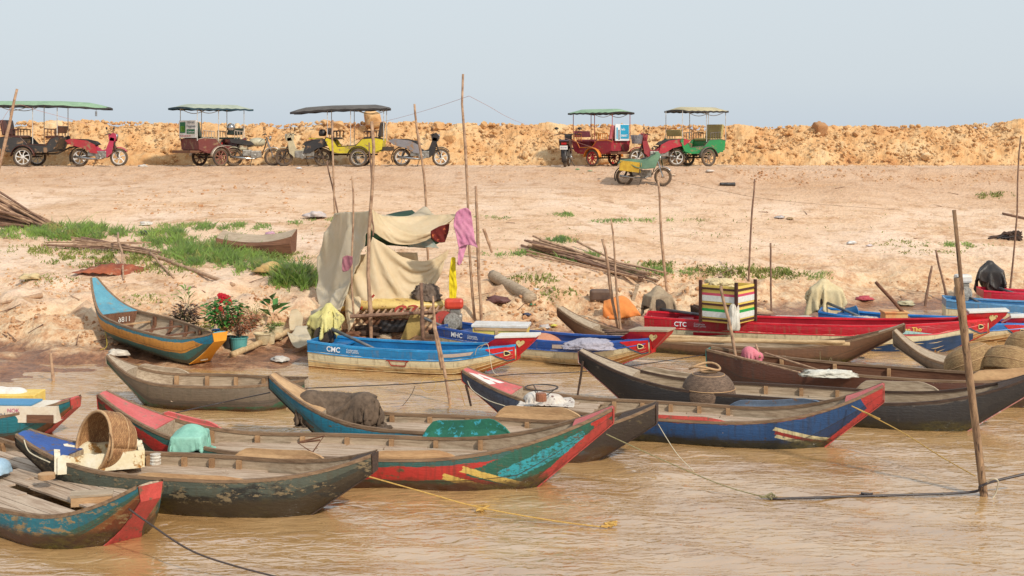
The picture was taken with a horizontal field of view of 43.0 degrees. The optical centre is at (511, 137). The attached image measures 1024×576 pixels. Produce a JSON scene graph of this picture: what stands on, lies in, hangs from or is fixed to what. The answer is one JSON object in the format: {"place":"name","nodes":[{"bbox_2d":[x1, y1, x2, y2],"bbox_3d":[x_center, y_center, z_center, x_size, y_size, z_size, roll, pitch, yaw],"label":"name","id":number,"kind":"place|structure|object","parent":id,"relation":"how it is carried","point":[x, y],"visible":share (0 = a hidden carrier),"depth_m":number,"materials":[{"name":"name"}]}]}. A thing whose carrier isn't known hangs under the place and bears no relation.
{"place":"outdoors","nodes":[
{"label":"outdoors","id":0,"kind":"place"},
{"bbox_2d":[0,211,1003,291],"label":"grass","id":1,"kind":"structure","parent":0,"point":[288,274],"depth_m":30.42,"materials":[{"name":"plant"}]},
{"bbox_2d":[0,164,1023,381],"bbox_3d":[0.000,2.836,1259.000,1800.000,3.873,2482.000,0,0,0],"label":"ground","id":2,"kind":"structure","parent":0,"point":[858,267],"depth_m":34.03,"materials":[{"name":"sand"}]},
{"bbox_2d":[0,89,17,168],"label":"wooden pole","id":3,"kind":"object","parent":2,"relation":"on","point":[8,128],"visible":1,"depth_m":37.46,"materials":[{"name":"brown wood"}]},
{"bbox_2d":[0,101,112,166],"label":"passenger trailer","id":4,"kind":"object","parent":2,"relation":"on","point":[25,146],"visible":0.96,"depth_m":42.48,"materials":[{"name":"black paint"}]},
{"bbox_2d":[65,127,127,166],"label":"motorcycle","id":5,"kind":"object","parent":2,"relation":"on","point":[91,147],"visible":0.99,"depth_m":42.69,"materials":[{"name":"metal"}]},
{"bbox_2d":[72,263,149,275],"bbox_3d":[-8.547,2.876,27.725,1.548,0.379,0.403,0,0,-6],"label":"roofing sheet","id":6,"kind":"object","parent":2,"relation":"on","point":[112,269],"visible":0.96,"depth_m":27.74,"materials":[{"name":"metal"}]},
{"bbox_2d":[90,277,227,363],"bbox_3d":[-6.200,3.145,22.475,3.787,1.195,1.063,0,0,41],"label":"wooden boat","id":7,"kind":"object","parent":2,"relation":"on","point":[166,337],"visible":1,"depth_m":22.33,"materials":[{"name":"blue wood"}]},
{"bbox_2d":[168,301,202,324],"bbox_3d":[-5.891,3.211,23.469,0.655,0.524,0.673,0,0,0],"label":"plant","id":8,"kind":"object","parent":2,"relation":"on","point":[184,317],"visible":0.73,"depth_m":23.41,"materials":[{"name":"brown plant"}]},
{"bbox_2d":[148,254,234,285],"bbox_3d":[-6.922,2.826,27.985,0.141,0.461,3.715,0,0,-42],"label":"branch","id":9,"kind":"object","parent":2,"relation":"on","point":[197,271],"visible":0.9,"depth_m":27.88,"materials":[{"name":"brown wood"}]},
{"bbox_2d":[168,104,252,165],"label":"passenger trailer","id":10,"kind":"object","parent":2,"relation":"on","point":[193,141],"visible":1,"depth_m":42.74,"materials":[{"name":"red paint"}]},
{"bbox_2d":[223,335,235,348],"bbox_3d":[-4.865,3.514,22.350,0.235,0.200,0.235,0,0,0],"label":"flower pot","id":11,"kind":"object","parent":2,"relation":"on","point":[227,343],"visible":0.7,"depth_m":22.26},
{"bbox_2d":[199,296,249,330],"bbox_3d":[-4.929,3.051,22.366,0.888,0.644,0.875,0,0,0],"label":"plant","id":12,"kind":"object","parent":11,"relation":"in","point":[226,310],"visible":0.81,"depth_m":22.28,"materials":[{"name":"green plant"}]},
{"bbox_2d":[230,335,247,352],"bbox_3d":[-4.683,3.555,22.300,0.321,0.270,0.321,0,0,0],"label":"flower pot","id":13,"kind":"object","parent":2,"relation":"on","point":[237,342],"visible":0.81,"depth_m":22.18,"materials":[{"name":"teal plastic"}]},
{"bbox_2d":[216,307,263,336],"bbox_3d":[-4.689,3.173,22.352,0.832,0.519,0.761,0,0,0],"label":"plant","id":14,"kind":"object","parent":13,"relation":"in","point":[239,326],"visible":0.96,"depth_m":22.29,"materials":[{"name":"brown plant"}]},
{"bbox_2d":[221,127,281,165],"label":"motorcycle","id":15,"kind":"object","parent":2,"relation":"on","point":[258,142],"visible":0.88,"depth_m":43.25,"materials":[{"name":"metal"}]},
{"bbox_2d":[216,229,296,253],"bbox_3d":[-5.905,2.392,30.095,1.790,0.548,0.640,0,0,6],"label":"boat wreck","id":16,"kind":"object","parent":2,"relation":"on","point":[284,242],"visible":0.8,"depth_m":29.88,"materials":[{"name":"brown wood"}]},
{"bbox_2d":[229,328,290,357],"bbox_3d":[-4.391,3.593,22.774,0.155,0.244,1.955,0,0,19],"label":"bamboo pole","id":17,"kind":"object","parent":2,"relation":"on","point":[247,348],"visible":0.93,"depth_m":22.44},
{"bbox_2d":[289,309,302,330],"bbox_3d":[-3.999,3.380,24.086,0.255,0.278,1.064,0,0,-7],"label":"cloth","id":18,"kind":"object","parent":17,"relation":"on","point":[295,318],"visible":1,"depth_m":24.05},
{"bbox_2d":[260,293,290,318],"bbox_3d":[-4.265,3.080,23.547,0.415,0.556,0.706,0,0,23],"label":"plant","id":19,"kind":"object","parent":2,"relation":"on","point":[275,306],"visible":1,"depth_m":23.49,"materials":[{"name":"green plant"}]},
{"bbox_2d":[275,127,336,165],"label":"motorcycle","id":20,"kind":"object","parent":2,"relation":"on","point":[311,147],"visible":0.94,"depth_m":42.69,"materials":[{"name":"metal"}]},
{"bbox_2d":[290,105,393,166],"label":"passenger trailer","id":21,"kind":"object","parent":2,"relation":"on","point":[361,146],"visible":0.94,"depth_m":42.49,"materials":[{"name":"yellow paint"}]},
{"bbox_2d":[351,176,354,330],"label":"wooden pole","id":22,"kind":"object","parent":2,"relation":"on","point":[352,299],"visible":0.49,"depth_m":24.24,"materials":[{"name":"brown wood"}]},
{"bbox_2d":[366,121,374,337],"bbox_3d":[-2.624,1.949,24.197,0.189,4.500,0.105,0,0,18],"label":"wooden pole","id":23,"kind":"object","parent":2,"relation":"on","point":[370,309],"visible":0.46,"depth_m":24.18,"materials":[{"name":"brown wood"}]},
{"bbox_2d":[287,207,454,347],"bbox_3d":[-2.525,2.515,24.823,2.907,2.277,4.579,0,0,0],"label":"tent","id":24,"kind":"object","parent":2,"relation":"on","point":[393,274],"visible":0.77,"depth_m":25.12,"materials":[{"name":"fabric"}]},
{"bbox_2d":[431,224,448,242],"bbox_3d":[-1.353,1.797,24.435,0.357,0.360,0.058,0,0,0],"label":"cloth","id":25,"kind":"object","parent":24,"relation":"hanging from","point":[439,234],"visible":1,"depth_m":24.44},
{"bbox_2d":[449,257,456,297],"bbox_3d":[-1.105,2.675,24.390,0.156,0.865,0.054,0,0,0],"label":"cloth","id":26,"kind":"object","parent":24,"relation":"hanging from","point":[452,284],"visible":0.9,"depth_m":24.39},
{"bbox_2d":[378,320,407,331],"bbox_3d":[-2.243,3.545,24.600,0.771,0.225,0.454,0,0,0],"label":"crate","id":27,"kind":"object","parent":2,"relation":"on","point":[393,326],"visible":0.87,"depth_m":24.44,"materials":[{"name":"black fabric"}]},
{"bbox_2d":[338,298,448,334],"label":"platform","id":28,"kind":"structure","parent":2,"relation":"on","point":[389,313],"depth_m":23.99,"materials":[{"name":"brown wood"}]},
{"bbox_2d":[341,294,444,311],"bbox_3d":[-2.237,3.151,24.825,2.295,0.350,0.730,0,0,0],"label":"mat","id":29,"kind":"object","parent":28,"relation":"on","point":[383,304],"visible":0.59,"depth_m":24.58,"materials":[{"name":"yellow fabric"}]},
{"bbox_2d":[411,283,442,300],"bbox_3d":[-1.633,2.940,24.901,0.604,0.333,0.541,0,0,0],"label":"cloth","id":30,"kind":"object","parent":29,"relation":"on","point":[430,291],"visible":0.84,"depth_m":24.73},
{"bbox_2d":[401,314,420,339],"bbox_3d":[-1.870,3.528,24.300,0.405,0.464,0.240,0,0,0],"label":"jerrycan","id":31,"kind":"object","parent":2,"relation":"on","point":[412,329],"visible":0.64,"depth_m":24.18,"materials":[{"name":"beige plastic"}]},
{"bbox_2d":[388,127,449,166],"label":"motorcycle","id":32,"kind":"object","parent":2,"relation":"on","point":[411,146],"visible":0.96,"depth_m":42.69,"materials":[{"name":"metal"}]},
{"bbox_2d":[413,104,428,259],"bbox_3d":[-1.856,1.298,27.289,0.424,4.006,0.091,0,0,-7],"label":"wooden pole","id":33,"kind":"object","parent":2,"relation":"on","point":[422,164],"visible":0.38,"depth_m":27.27,"materials":[{"name":"brown wood"}]},
{"bbox_2d":[419,283,424,340],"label":"wooden pole","id":34,"kind":"object","parent":2,"relation":"on","point":[422,325],"visible":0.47,"depth_m":23.68,"materials":[{"name":"brown wood"}]},
{"bbox_2d":[461,74,475,320],"bbox_3d":[-0.838,1.410,25.143,0.301,5.278,0.118,0,0,0],"label":"wooden pole","id":35,"kind":"object","parent":2,"relation":"on","point":[467,198],"visible":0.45,"depth_m":25.14,"materials":[{"name":"brown wood"}]},
{"bbox_2d":[454,208,477,247],"bbox_3d":[-0.860,1.682,24.188,0.452,0.748,0.059,0,0,0],"label":"shirt","id":36,"kind":"object","parent":35,"relation":"hanging from","point":[463,228],"visible":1,"depth_m":24.19,"materials":[{"name":"pink fabric"}]},
{"bbox_2d":[475,186,482,320],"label":"wooden pole","id":37,"kind":"object","parent":2,"relation":"on","point":[478,258],"visible":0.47,"depth_m":25.00,"materials":[{"name":"brown wood"}]},
{"bbox_2d":[0,164,1023,351],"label":"soil clods","id":38,"kind":"object","parent":2,"relation":"on","point":[554,314],"visible":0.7,"depth_m":27.59,"materials":[{"name":"soil"}]},
{"bbox_2d":[487,270,536,303],"bbox_3d":[-0.011,3.122,27.125,0.286,0.567,1.788,0,0,-27],"label":"log","id":39,"kind":"object","parent":2,"relation":"on","point":[511,286],"visible":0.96,"depth_m":26.88,"materials":[{"name":"brown wood"}]},
{"bbox_2d":[554,127,581,166],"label":"motorcycle","id":40,"kind":"object","parent":2,"relation":"on","point":[566,158],"visible":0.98,"depth_m":42.27,"materials":[{"name":"metal"}]},
{"bbox_2d":[526,253,637,278],"bbox_3d":[1.548,2.900,29.445,3.030,0.407,0.100,0,0,36],"label":"branch","id":41,"kind":"object","parent":2,"relation":"on","point":[619,273],"visible":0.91,"depth_m":29.38,"materials":[{"name":"brown wood"}]},
{"bbox_2d":[590,289,609,301],"bbox_3d":[1.807,3.239,26.700,0.420,0.240,0.260,0,0,0],"label":"box","id":42,"kind":"object","parent":2,"relation":"on","point":[601,295],"visible":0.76,"depth_m":26.57,"materials":[{"name":"brown plastic"}]},
{"bbox_2d":[568,109,635,166],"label":"passenger trailer","id":43,"kind":"object","parent":2,"relation":"on","point":[617,142],"visible":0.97,"depth_m":42.82,"materials":[{"name":"paint"}]},
{"bbox_2d":[601,239,618,327],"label":"wooden pole","id":44,"kind":"object","parent":2,"relation":"on","point":[610,285],"visible":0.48,"depth_m":25.32,"materials":[{"name":"brown wood"}]},
{"bbox_2d":[610,219,621,328],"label":"wooden pole","id":45,"kind":"object","parent":2,"relation":"on","point":[618,307],"visible":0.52,"depth_m":25.23,"materials":[{"name":"brown wood"}]},
{"bbox_2d":[603,295,640,318],"bbox_3d":[2.187,3.398,25.987,0.755,0.429,0.484,0,0,0],"label":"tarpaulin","id":46,"kind":"object","parent":2,"relation":"on","point":[628,308],"visible":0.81,"depth_m":25.87,"materials":[{"name":"orange fabric"}]},
{"bbox_2d":[612,147,671,185],"bbox_3d":[3.902,0.862,39.012,1.792,1.181,0.832,0,0,14],"label":"motorcycle","id":47,"kind":"object","parent":2,"relation":"on","point":[643,174],"visible":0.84,"depth_m":38.88,"materials":[{"name":"metal"}]},
{"bbox_2d":[618,152,662,168],"bbox_3d":[3.838,0.675,38.865,1.430,0.511,0.917,0,0,0],"label":"tarpaulin","id":48,"kind":"object","parent":47,"relation":"on","point":[650,162],"visible":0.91,"depth_m":38.66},
{"bbox_2d":[629,127,689,165],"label":"motorcycle","id":49,"kind":"object","parent":2,"relation":"on","point":[664,148],"visible":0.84,"depth_m":42.39,"materials":[{"name":"metal"}]},
{"bbox_2d":[657,181,667,291],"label":"wooden pole","id":50,"kind":"object","parent":2,"relation":"on","point":[662,249],"visible":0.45,"depth_m":28.23,"materials":[{"name":"brown wood"}]},
{"bbox_2d":[653,107,728,165],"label":"passenger trailer","id":51,"kind":"object","parent":2,"relation":"on","point":[712,142],"visible":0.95,"depth_m":42.99,"materials":[{"name":"green paint"}]},
{"bbox_2d":[1009,136,1021,287],"bbox_3d":[11.882,1.994,30.701,0.306,4.063,0.068,0,0,0],"label":"wooden pole","id":52,"kind":"object","parent":2,"relation":"on","point":[1010,284],"visible":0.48,"depth_m":30.68,"materials":[{"name":"brown wood"}]},
{"bbox_2d":[0,309,1023,575],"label":"water","id":53,"kind":"structure","parent":0,"point":[672,519],"depth_m":13.04,"materials":[{"name":"liquid"}]},
{"bbox_2d":[0,395,81,440],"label":"wooden boat","id":54,"kind":"object","parent":53,"relation":"on","point":[10,426],"visible":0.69,"depth_m":16.35,"materials":[{"name":"teal wood"}]},
{"bbox_2d":[0,389,44,399],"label":"cooler box","id":55,"kind":"object","parent":54,"relation":"in","point":[34,394],"visible":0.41,"depth_m":17.24,"materials":[{"name":"yellow plastic"}]},
{"bbox_2d":[0,398,66,422],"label":"carton","id":56,"kind":"object","parent":54,"relation":"in","point":[34,410],"visible":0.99,"depth_m":16.29,"materials":[{"name":"cardboard"}]},
{"bbox_2d":[0,437,163,548],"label":"wooden boat","id":57,"kind":"object","parent":53,"relation":"on","point":[26,519],"visible":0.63,"depth_m":12.07,"materials":[{"name":"teal wood"}]},
{"bbox_2d":[70,488,113,506],"bbox_3d":[-4.119,3.535,12.750,0.400,0.110,0.200,0,0,-14],"label":"wooden plank","id":58,"kind":"object","parent":57,"relation":"on","point":[95,496],"visible":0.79,"depth_m":12.67,"materials":[{"name":"brown wood"}]},
{"bbox_2d":[128,508,274,575],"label":"rope","id":59,"kind":"object","parent":57,"relation":"attached to","point":[166,535],"visible":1,"depth_m":11.26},
{"bbox_2d":[14,428,378,517],"bbox_3d":[-3.319,3.542,13.519,3.981,0.795,1.021,0,0,12],"label":"wooden boat","id":60,"kind":"object","parent":53,"relation":"on","point":[259,483],"visible":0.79,"depth_m":13.07,"materials":[{"name":"wood"}]},
{"bbox_2d":[54,439,144,474],"bbox_3d":[-4.384,3.377,13.800,0.900,0.200,0.560,0,0,-20],"label":"foam tray","id":61,"kind":"object","parent":60,"relation":"on","point":[93,455],"visible":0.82,"depth_m":13.61,"materials":[{"name":"plastic"}]},
{"bbox_2d":[75,410,136,471],"bbox_3d":[-4.284,3.264,13.847,0.723,0.682,0.410,0,-14,43],"label":"basket","id":62,"kind":"object","parent":60,"relation":"on","point":[117,431],"visible":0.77,"depth_m":13.76,"materials":[{"name":"wicker"}]},
{"bbox_2d":[366,476,607,527],"bbox_3d":[-0.369,3.577,12.850,2.627,0.457,0.080,0,0,10],"label":"rope","id":63,"kind":"object","parent":60,"relation":"attached to","point":[486,508],"visible":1,"depth_m":12.84,"materials":[{"name":"yellow fabric"}]},
{"bbox_2d":[106,354,308,411],"bbox_3d":[-4.356,3.537,18.521,2.964,0.823,0.980,0,0,7],"label":"wooden boat","id":64,"kind":"object","parent":53,"relation":"on","point":[154,386],"visible":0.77,"depth_m":18.21,"materials":[{"name":"grey wood"}]},
{"bbox_2d":[96,390,614,490],"bbox_3d":[-1.810,3.437,14.572,5.901,1.024,1.140,0,0,8],"label":"wooden boat","id":65,"kind":"object","parent":53,"relation":"on","point":[467,455],"visible":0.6,"depth_m":14.48,"materials":[{"name":"red wood"}]},
{"bbox_2d":[168,424,215,452],"bbox_3d":[-3.585,3.357,14.504,0.568,0.322,0.634,0,0,-11],"label":"cloth","id":66,"kind":"object","parent":65,"relation":"on","point":[190,437],"visible":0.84,"depth_m":14.28,"materials":[{"name":"fabric"}]},
{"bbox_2d":[307,332,540,374],"bbox_3d":[-1.429,3.543,21.282,3.831,0.810,0.985,0,0,15],"label":"motorboat","id":67,"kind":"object","parent":53,"relation":"on","point":[340,352],"visible":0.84,"depth_m":20.94,"materials":[{"name":"blue paint"}]},
{"bbox_2d":[306,303,374,347],"bbox_3d":[-2.803,3.171,21.759,1.584,0.722,0.580,0,0,44],"label":"boat engine","id":68,"kind":"object","parent":67,"relation":"attached to","point":[325,322],"visible":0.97,"depth_m":21.92,"materials":[{"name":"fabric"}]},
{"bbox_2d":[431,296,451,403],"bbox_3d":[-0.979,3.182,18.551,0.345,1.842,0.056,0,0,0],"label":"wooden pole","id":69,"kind":"object","parent":53,"relation":"in","point":[440,354],"visible":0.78,"depth_m":18.54,"materials":[{"name":"brown wood"}]},
{"bbox_2d":[268,372,658,462],"bbox_3d":[-0.655,3.453,15.799,4.841,0.994,1.020,0,0,12],"label":"wooden boat","id":70,"kind":"object","parent":53,"relation":"on","point":[627,426],"visible":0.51,"depth_m":15.92,"materials":[{"name":"brown wood"}]},
{"bbox_2d":[293,390,377,427],"bbox_3d":[-2.202,3.363,16.159,1.074,0.446,0.537,0,0,0],"label":"fishing net","id":71,"kind":"object","parent":70,"relation":"in","point":[323,399],"visible":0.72,"depth_m":16.03,"materials":[{"name":"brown fabric"}]},
{"bbox_2d":[331,392,392,427],"bbox_3d":[-1.895,3.363,16.116,0.864,0.426,0.621,0,0,0],"label":"fishing net","id":72,"kind":"object","parent":70,"relation":"in","point":[378,418],"visible":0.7,"depth_m":16.01,"materials":[{"name":"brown fabric"}]},
{"bbox_2d":[437,322,675,365],"bbox_3d":[0.710,3.533,22.288,4.357,0.830,0.984,0,0,29],"label":"motorboat","id":73,"kind":"object","parent":53,"relation":"on","point":[636,343],"visible":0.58,"depth_m":21.72,"materials":[{"name":"red paint"}]},
{"bbox_2d":[424,298,463,329],"bbox_3d":[-1.195,3.220,23.535,0.784,0.595,0.530,0,0,0],"label":"boat engine","id":74,"kind":"object","parent":73,"relation":"attached to","point":[453,317],"visible":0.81,"depth_m":23.45,"materials":[{"name":"metal"}]},
{"bbox_2d":[471,321,530,334],"bbox_3d":[-0.185,3.463,22.900,1.000,0.385,0.500,0,0,8],"label":"cooler box","id":75,"kind":"object","parent":73,"relation":"in","point":[492,327],"visible":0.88,"depth_m":22.70,"materials":[{"name":"white plastic"}]},
{"bbox_2d":[560,337,616,350],"bbox_3d":[1.274,3.398,21.503,0.946,0.166,0.559,0,0,0],"label":"fishing net","id":76,"kind":"object","parent":73,"relation":"in","point":[590,343],"visible":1,"depth_m":21.33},
{"bbox_2d":[461,367,884,448],"bbox_3d":[1.948,3.473,16.627,5.415,0.955,1.100,0,0,17],"label":"wooden boat","id":77,"kind":"object","parent":53,"relation":"on","point":[797,423],"visible":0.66,"depth_m":16.05,"materials":[{"name":"blue wood"}]},
{"bbox_2d":[306,354,705,388],"bbox_3d":[0.341,3.325,18.522,6.607,0.162,1.067,0,0,-25],"label":"rope","id":78,"kind":"object","parent":77,"relation":"attached to","point":[493,376],"visible":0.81,"depth_m":17.95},
{"bbox_2d":[517,391,574,407],"bbox_3d":[0.435,3.352,16.799,0.755,0.147,0.641,0,0,0],"label":"sack","id":79,"kind":"object","parent":77,"relation":"on","point":[555,399],"visible":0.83,"depth_m":16.69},
{"bbox_2d":[557,306,905,361],"bbox_3d":[3.711,3.517,22.853,6.160,0.845,0.940,0,0,23],"label":"wooden boat","id":80,"kind":"object","parent":53,"relation":"on","point":[861,344],"visible":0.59,"depth_m":22.14,"materials":[{"name":"brown wood"}]},
{"bbox_2d":[663,338,844,343],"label":"bamboo pole","id":81,"kind":"object","parent":80,"relation":"on","point":[751,341],"visible":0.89,"depth_m":21.17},
{"bbox_2d":[668,335,849,345],"bbox_3d":[3.871,3.333,21.401,3.282,0.092,0.076,0,0,18],"label":"bamboo pole","id":82,"kind":"object","parent":80,"relation":"on","point":[711,337],"visible":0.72,"depth_m":21.50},
{"bbox_2d":[578,348,1023,431],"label":"wooden boat","id":83,"kind":"object","parent":53,"relation":"on","point":[914,405],"visible":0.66,"depth_m":17.58,"materials":[{"name":"brown wood"}]},
{"bbox_2d":[681,362,735,403],"bbox_3d":[2.713,3.372,17.950,0.749,0.506,0.749,0,0,-23],"label":"basket","id":84,"kind":"object","parent":83,"relation":"on","point":[704,384],"visible":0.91,"depth_m":17.70,"materials":[{"name":"brown wicker"}]},
{"bbox_2d":[644,308,1008,351],"bbox_3d":[5.662,3.498,23.731,6.424,0.900,1.058,0,0,11],"label":"motorboat","id":85,"kind":"object","parent":53,"relation":"on","point":[942,334],"visible":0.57,"depth_m":23.34,"materials":[{"name":"red paint"}]},
{"bbox_2d":[641,286,698,315],"bbox_3d":[3.127,3.156,24.481,0.690,0.603,1.864,0,0,-34],"label":"boat engine","id":86,"kind":"object","parent":85,"relation":"attached to","point":[657,298],"visible":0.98,"depth_m":24.84,"materials":[{"name":"fabric"}]},
{"bbox_2d":[699,276,756,323],"bbox_3d":[3.913,2.955,23.550,0.770,0.760,0.770,0,0,38],"label":"crate","id":87,"kind":"object","parent":85,"relation":"in","point":[743,296],"visible":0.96,"depth_m":23.35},
{"bbox_2d":[704,278,734,286],"bbox_3d":[3.783,2.635,23.706,0.620,0.153,0.520,0,0,-11],"label":"sack","id":88,"kind":"object","parent":87,"relation":"on","point":[722,282],"visible":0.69,"depth_m":23.54,"materials":[{"name":"beige fabric"}]},
{"bbox_2d":[727,303,739,330],"bbox_3d":[3.945,3.163,23.094,0.231,0.521,0.242,0,0,0],"label":"bag","id":89,"kind":"object","parent":87,"relation":"hanging from","point":[733,312],"visible":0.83,"depth_m":23.00,"materials":[{"name":"white plastic"}]},
{"bbox_2d":[705,346,1023,407],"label":"wooden boat","id":90,"kind":"object","parent":53,"relation":"on","point":[733,368],"visible":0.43,"depth_m":19.55,"materials":[{"name":"brown wood"}]},
{"bbox_2d":[719,286,736,354],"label":"wooden pole","id":91,"kind":"object","parent":90,"relation":"in","point":[728,320],"visible":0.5,"depth_m":20.28,"materials":[{"name":"brown wood"}]},
{"bbox_2d":[741,346,763,360],"bbox_3d":[3.704,3.320,19.998,0.350,0.213,0.315,0,0,0],"label":"cloth","id":92,"kind":"object","parent":90,"relation":"in","point":[750,352],"visible":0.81,"depth_m":19.92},
{"bbox_2d":[798,369,857,377],"bbox_3d":[4.595,3.416,18.901,0.891,0.098,0.394,0,0,0],"label":"sack","id":93,"kind":"object","parent":90,"relation":"in","point":[829,373],"visible":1,"depth_m":18.78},
{"bbox_2d":[943,342,990,370],"bbox_3d":[6.893,3.341,19.648,0.823,0.398,0.822,-22,-14,0],"label":"basket","id":94,"kind":"object","parent":90,"relation":"on","point":[953,360],"visible":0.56,"depth_m":19.37,"materials":[{"name":"brown wicker"}]},
{"bbox_2d":[981,345,1023,369],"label":"basket","id":95,"kind":"object","parent":90,"relation":"on","point":[1003,356],"visible":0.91,"depth_m":18.98,"materials":[{"name":"wicker"}]},
{"bbox_2d":[770,473,1023,499],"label":"hose","id":96,"kind":"object","parent":53,"relation":"on","point":[911,494],"visible":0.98,"depth_m":13.72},
{"bbox_2d":[818,306,1023,341],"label":"motorboat","id":97,"kind":"object","parent":53,"relation":"on","point":[1002,329],"visible":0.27,"depth_m":24.16,"materials":[{"name":"red paint"}]},
{"bbox_2d":[804,278,859,315],"bbox_3d":[6.266,3.196,25.694,0.931,0.752,1.415,0,0,0],"label":"boat engine","id":98,"kind":"object","parent":97,"relation":"attached to","point":[824,293],"visible":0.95,"depth_m":25.75,"materials":[{"name":"fabric"}]},
{"bbox_2d":[879,309,908,317],"bbox_3d":[7.170,3.367,24.400,0.460,0.230,0.380,0,0,0],"label":"box","id":99,"kind":"object","parent":97,"relation":"in","point":[890,313],"visible":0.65,"depth_m":24.23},
{"bbox_2d":[892,328,979,370],"bbox_3d":[7.943,3.543,20.520,3.732,0.793,0.940,0,0,26],"label":"wooden boat","id":100,"kind":"object","parent":53,"relation":"on","point":[917,353],"visible":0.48,"depth_m":21.07,"materials":[{"name":"brown wood"}]},
{"bbox_2d":[1004,331,1023,347],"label":"basket","id":101,"kind":"object","parent":100,"relation":"on","point":[1015,339],"visible":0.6,"depth_m":20.47,"materials":[{"name":"wicker"}]},
{"bbox_2d":[952,210,987,496],"bbox_3d":[4.873,2.441,13.780,0.416,3.349,0.094,0,0,0],"label":"wooden pole","id":102,"kind":"object","parent":53,"relation":"in","point":[961,310],"visible":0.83,"depth_m":13.76,"materials":[{"name":"wood"}]},
{"bbox_2d":[942,295,1023,318],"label":"motorboat","id":103,"kind":"object","parent":53,"relation":"on","point":[949,305],"visible":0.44,"depth_m":26.82,"materials":[{"name":"red paint"}]},
{"bbox_2d":[954,274,979,301],"bbox_3d":[9.628,3.251,27.282,0.502,0.697,1.093,0,0,-11],"label":"boat engine","id":104,"kind":"object","parent":103,"relation":"attached to","point":[967,279],"visible":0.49,"depth_m":27.45,"materials":[{"name":"metal"}]},
{"bbox_2d":[976,286,1023,299],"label":"motorboat","id":105,"kind":"object","parent":53,"relation":"on","point":[1015,294],"visible":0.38,"depth_m":28.39,"materials":[{"name":"red paint"}]},
{"bbox_2d":[973,260,1012,291],"bbox_3d":[10.996,3.150,28.991,1.373,0.778,0.699,0,0,41],"label":"boat engine","id":106,"kind":"object","parent":105,"relation":"attached to","point":[990,275],"visible":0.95,"depth_m":29.01,"materials":[{"name":"metal"}]},
{"bbox_2d":[0,119,1023,165],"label":"hill","id":107,"kind":"structure","parent":0,"point":[748,156],"depth_m":45.39,"materials":[{"name":"soil"}]},
{"bbox_2d":[364,111,381,129],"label":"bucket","id":108,"kind":"object","parent":107,"relation":"on","point":[375,118],"visible":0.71,"depth_m":45.68,"materials":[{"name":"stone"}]},
{"bbox_2d":[0,119,1023,165],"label":"rubble","id":109,"kind":"object","parent":107,"relation":"on","point":[437,125],"visible":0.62,"depth_m":45.53,"materials":[{"name":"stone"}]},
{"bbox_2d":[0,0,1023,130],"label":"sky","id":110,"kind":"structure","parent":0,"point":[768,63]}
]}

